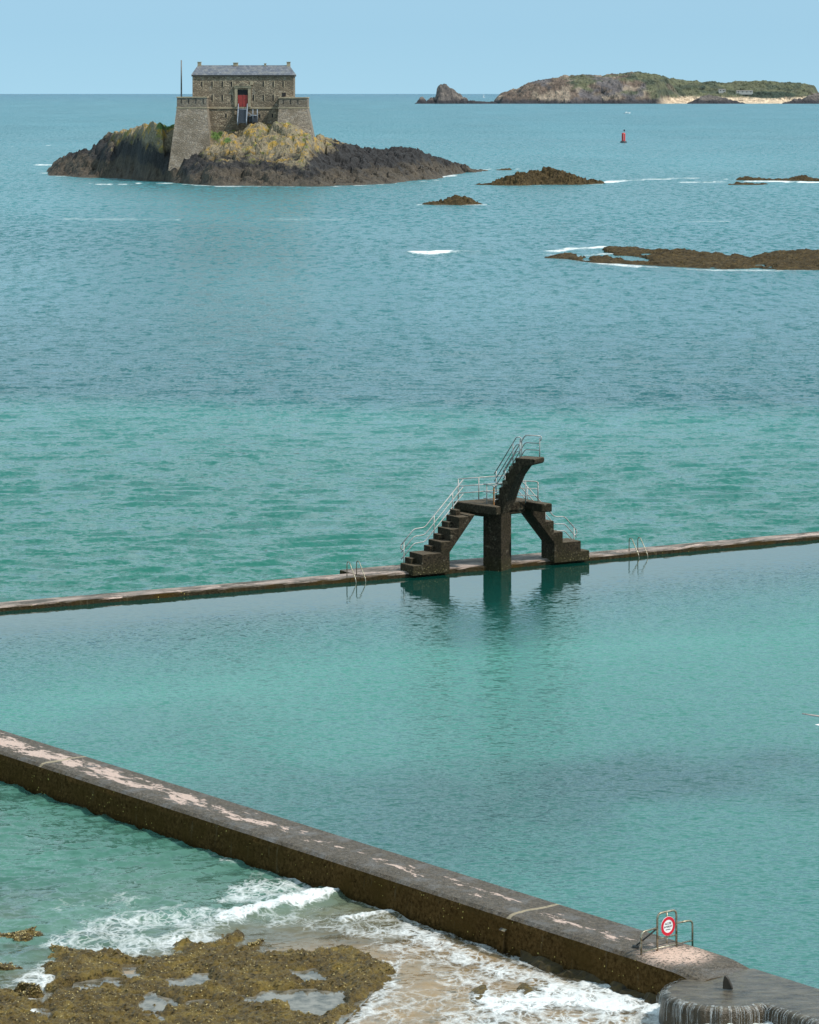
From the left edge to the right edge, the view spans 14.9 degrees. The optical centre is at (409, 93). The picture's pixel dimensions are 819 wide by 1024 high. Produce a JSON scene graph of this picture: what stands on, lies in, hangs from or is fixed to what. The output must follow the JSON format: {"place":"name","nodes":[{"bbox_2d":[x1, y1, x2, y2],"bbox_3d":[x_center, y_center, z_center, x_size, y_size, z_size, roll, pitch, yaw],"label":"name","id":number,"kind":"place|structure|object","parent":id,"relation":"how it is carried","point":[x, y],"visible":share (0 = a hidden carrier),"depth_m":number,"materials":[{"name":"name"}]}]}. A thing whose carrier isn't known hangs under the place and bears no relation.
{"place":"outdoors","nodes":[
{"label":"outdoors","id":0,"kind":"place"},
{"bbox_2d":[40,931,654,1023],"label":"sand","id":1,"kind":"structure","parent":0,"point":[432,1004],"depth_m":80.68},
{"bbox_2d":[0,988,48,1023],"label":"reef","id":2,"kind":"object","parent":1,"relation":"on","point":[15,1007],"visible":0.93,"depth_m":77.41},
{"bbox_2d":[14,981,46,1002],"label":"reef","id":3,"kind":"object","parent":1,"relation":"on","point":[31,990],"visible":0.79,"depth_m":79.10},
{"bbox_2d":[36,928,396,1023],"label":"reef","id":4,"kind":"object","parent":1,"relation":"on","point":[234,966],"visible":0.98,"depth_m":79.94},
{"bbox_2d":[72,968,372,1023],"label":"puddles","id":5,"kind":"object","parent":4,"relation":"on","point":[316,1002],"visible":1,"depth_m":79.08,"materials":[{"name":"liquid"}]},
{"bbox_2d":[247,938,283,950],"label":"reef","id":6,"kind":"object","parent":1,"relation":"on","point":[260,944],"visible":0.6,"depth_m":84.07},
{"bbox_2d":[0,730,748,1007],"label":"pool wall","id":7,"kind":"structure","parent":1,"relation":"on","point":[562,942],"depth_m":88.20,"materials":[{"name":"concrete"}]},
{"bbox_2d":[632,909,692,954],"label":"barrier","id":8,"kind":"object","parent":7,"relation":"on","point":[669,924],"visible":1,"depth_m":80.04,"materials":[{"name":"metal"}]},
{"bbox_2d":[447,984,487,1003],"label":"reef","id":9,"kind":"object","parent":1,"relation":"on","point":[481,989],"visible":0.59,"depth_m":79.52},
{"bbox_2d":[659,968,818,1023],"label":"weir","id":10,"kind":"object","parent":1,"relation":"on","point":[753,995],"visible":1,"depth_m":76.08,"materials":[{"name":"grey concrete"}]},
{"bbox_2d":[723,975,732,989],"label":"stub","id":11,"kind":"object","parent":10,"relation":"on","point":[727,983],"visible":1,"depth_m":76.86,"materials":[{"name":"grey concrete"}]},
{"bbox_2d":[0,781,772,1023],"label":"sea","id":12,"kind":"structure","parent":0,"point":[75,876],"depth_m":88.01,"materials":[{"name":"liquid"}]},
{"bbox_2d":[0,962,22,970],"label":"reef","id":13,"kind":"object","parent":12,"relation":"in","point":[5,966],"visible":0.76,"depth_m":81.63},
{"bbox_2d":[0,926,42,941],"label":"reef","id":14,"kind":"object","parent":12,"relation":"in","point":[29,934],"visible":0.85,"depth_m":84.73},
{"bbox_2d":[49,944,76,951],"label":"reef","id":15,"kind":"object","parent":12,"relation":"in","point":[63,947],"visible":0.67,"depth_m":83.36},
{"bbox_2d":[516,983,542,997],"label":"reef","id":16,"kind":"object","parent":12,"relation":"in","point":[522,987],"visible":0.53,"depth_m":79.84},
{"bbox_2d":[0,94,818,601],"bbox_3d":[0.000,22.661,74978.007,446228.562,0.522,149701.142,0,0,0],"label":"sea","id":17,"kind":"structure","parent":0,"point":[214,384],"depth_m":283.88,"materials":[{"name":"liquid"}]},
{"bbox_2d":[46,121,487,186],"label":"rocky islet","id":18,"kind":"object","parent":17,"relation":"in","point":[275,153],"visible":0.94,"depth_m":811.65,"materials":[{"name":"grey stone"}]},
{"bbox_2d":[168,62,314,170],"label":"stone fort","id":19,"kind":"structure","parent":18,"relation":"on","point":[234,96],"depth_m":822.00,"materials":[{"name":"stone"}]},
{"bbox_2d":[181,60,181,96],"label":"flagpole","id":20,"kind":"object","parent":19,"relation":"on","point":[181,78],"visible":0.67,"depth_m":828.84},
{"bbox_2d":[238,95,247,106],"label":"door","id":21,"kind":"structure","parent":19,"relation":"in","point":[242,99],"depth_m":821.91,"materials":[{"name":"red paint"}]},
{"bbox_2d":[0,531,818,611],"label":"pool wall","id":22,"kind":"structure","parent":17,"relation":"in","point":[262,584],"depth_m":140.86,"materials":[{"name":"concrete"}]},
{"bbox_2d":[346,561,365,581],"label":"pool ladder","id":23,"kind":"object","parent":22,"relation":"attached to","point":[356,570],"visible":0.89,"depth_m":141.74,"materials":[{"name":"metal"}]},
{"bbox_2d":[340,435,602,576],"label":"diving tower","id":24,"kind":"structure","parent":22,"relation":"on","point":[496,511],"depth_m":144.71,"materials":[{"name":"concrete"}]},
{"bbox_2d":[629,537,647,556],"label":"pool ladder","id":25,"kind":"object","parent":22,"relation":"attached to","point":[637,545],"visible":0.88,"depth_m":149.29,"materials":[{"name":"metal"}]},
{"bbox_2d":[415,97,426,103],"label":"sea stack","id":26,"kind":"object","parent":17,"relation":"in","point":[421,100],"visible":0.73,"depth_m":6992.43,"materials":[{"name":"grey stone"}]},
{"bbox_2d":[427,84,469,103],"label":"sea stack","id":27,"kind":"object","parent":17,"relation":"in","point":[445,94],"visible":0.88,"depth_m":6995.96,"materials":[{"name":"grey stone"}]},
{"bbox_2d":[423,195,481,204],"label":"rock","id":28,"kind":"object","parent":17,"relation":"in","point":[458,200],"visible":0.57,"depth_m":644.75,"materials":[{"name":"brown stone"}]},
{"bbox_2d":[469,100,497,103],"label":"sea stack","id":29,"kind":"object","parent":17,"relation":"in","point":[478,102],"visible":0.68,"depth_m":6980.40,"materials":[{"name":"grey stone"}]},
{"bbox_2d":[476,166,604,185],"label":"rock","id":30,"kind":"object","parent":17,"relation":"in","point":[548,175],"visible":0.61,"depth_m":786.38,"materials":[{"name":"brown stone"}]},
{"bbox_2d":[620,130,626,142],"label":"buoy","id":31,"kind":"object","parent":17,"relation":"on","point":[623,138],"visible":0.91,"depth_m":1455.92,"materials":[{"name":"red metal"}]},
{"bbox_2d":[544,246,818,269],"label":"reef","id":32,"kind":"object","parent":17,"relation":"in","point":[803,259],"visible":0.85,"depth_m":427.53},
{"bbox_2d":[728,182,766,184],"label":"rock","id":33,"kind":"object","parent":17,"relation":"in","point":[740,183],"visible":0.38,"depth_m":784.45,"materials":[{"name":"brown stone"}]},
{"bbox_2d":[736,175,818,180],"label":"rock","id":34,"kind":"object","parent":17,"relation":"in","point":[795,178],"visible":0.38,"depth_m":821.72,"materials":[{"name":"brown stone"}]},
{"bbox_2d":[782,93,818,103],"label":"sea stack","id":35,"kind":"object","parent":17,"relation":"in","point":[812,99],"visible":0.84,"depth_m":6996.90,"materials":[{"name":"grey stone"}]},
{"bbox_2d":[0,540,818,988],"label":"pool water","id":36,"kind":"structure","parent":0,"point":[632,742],"depth_m":110.90,"materials":[{"name":"teal liquid"}]},
{"bbox_2d":[0,0,818,93],"label":"sky","id":37,"kind":"structure","parent":0,"point":[47,46],"materials":[{"name":"blue"}]},
{"bbox_2d":[494,71,818,103],"bbox_3d":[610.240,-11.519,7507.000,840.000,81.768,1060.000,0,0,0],"label":"island","id":38,"kind":"structure","parent":0,"point":[638,87],"depth_m":7136.68,"materials":[{"name":"green plant"}]},
{"bbox_2d":[687,94,744,103],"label":"sea stack","id":39,"kind":"object","parent":38,"relation":"on","point":[708,99],"visible":0.79,"depth_m":6991.94,"materials":[{"name":"grey stone"}]},
{"bbox_2d":[718,89,725,92],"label":"house","id":40,"kind":"structure","parent":38,"relation":"on","point":[721,90],"depth_m":7412.00,"materials":[{"name":"white"}]},
{"bbox_2d":[736,90,752,94],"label":"house","id":41,"kind":"structure","parent":38,"relation":"on","point":[745,92],"depth_m":7392.00,"materials":[{"name":"white"}]},
{"bbox_2d":[802,713,818,725],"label":"seagull","id":42,"kind":"object","parent":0,"point":[811,715],"visible":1,"depth_m":55.27,"materials":[{"name":"white"}]}
]}

